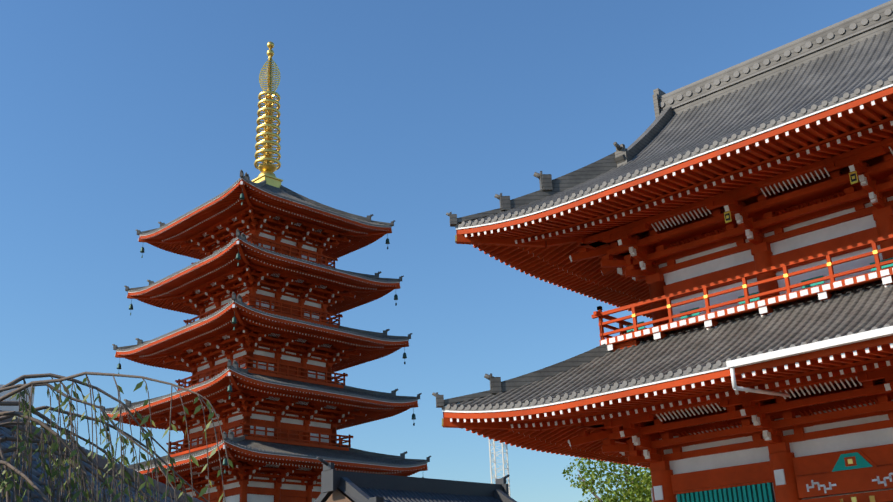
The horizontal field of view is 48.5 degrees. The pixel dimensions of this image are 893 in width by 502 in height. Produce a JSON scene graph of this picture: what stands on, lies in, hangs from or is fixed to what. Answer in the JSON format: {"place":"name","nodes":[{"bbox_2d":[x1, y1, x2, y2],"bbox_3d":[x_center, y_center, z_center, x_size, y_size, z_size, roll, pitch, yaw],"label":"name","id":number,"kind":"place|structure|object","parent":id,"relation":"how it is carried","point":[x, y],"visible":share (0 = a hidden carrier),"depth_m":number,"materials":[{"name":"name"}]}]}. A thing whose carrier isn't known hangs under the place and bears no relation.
{"place":"outdoors","nodes":[
{"label":"outdoors","id":0,"kind":"place"},
{"bbox_2d":[314,457,516,501],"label":"roof","id":1,"kind":"structure","parent":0,"point":[341,486],"depth_m":44.42,"materials":[{"name":"tile"}]},
{"bbox_2d":[0,0,890,501],"label":"sky","id":2,"kind":"structure","parent":0,"point":[118,118],"materials":[{"name":"blue"}]},
{"bbox_3d":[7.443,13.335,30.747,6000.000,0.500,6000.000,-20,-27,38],"label":"ground","id":3,"kind":"structure","parent":0,"visible":0},
{"bbox_2d":[0,384,34,421],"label":"office","id":4,"kind":"structure","parent":3,"relation":"on","point":[9,408],"depth_m":101.30,"materials":[{"name":"concrete"}]},
{"bbox_2d":[0,410,203,501],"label":"roof","id":5,"kind":"structure","parent":3,"relation":"on","point":[36,496],"depth_m":13.06,"materials":[{"name":"grey tile"},{"name":"wood"}]},
{"bbox_2d":[0,372,233,501],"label":"weeping tree","id":6,"kind":"object","parent":3,"relation":"on","point":[26,409],"visible":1,"depth_m":9.58,"materials":[{"name":"green plant"}]},
{"bbox_2d":[101,41,430,501],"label":"pagoda","id":7,"kind":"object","parent":3,"relation":"on","point":[262,349],"visible":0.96,"depth_m":74.48,"materials":[{"name":"red painted wood"},{"name":"grey tile"},{"name":"white plaster"}]},
{"bbox_2d":[489,439,510,496],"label":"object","id":8,"kind":"object","parent":3,"relation":"on","point":[494,459],"visible":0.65,"depth_m":147.87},
{"bbox_2d":[562,457,651,501],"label":"ginkgo tree","id":9,"kind":"object","parent":3,"relation":"on","point":[640,488],"visible":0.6,"depth_m":44.59,"materials":[{"name":"green plant"}]},
{"bbox_2d":[432,0,892,501],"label":"temple gate","id":10,"kind":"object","parent":3,"relation":"on","point":[736,246],"visible":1,"depth_m":31.55,"materials":[{"name":"red painted wood"},{"name":"grey tile"},{"name":"white plaster"}]}
]}

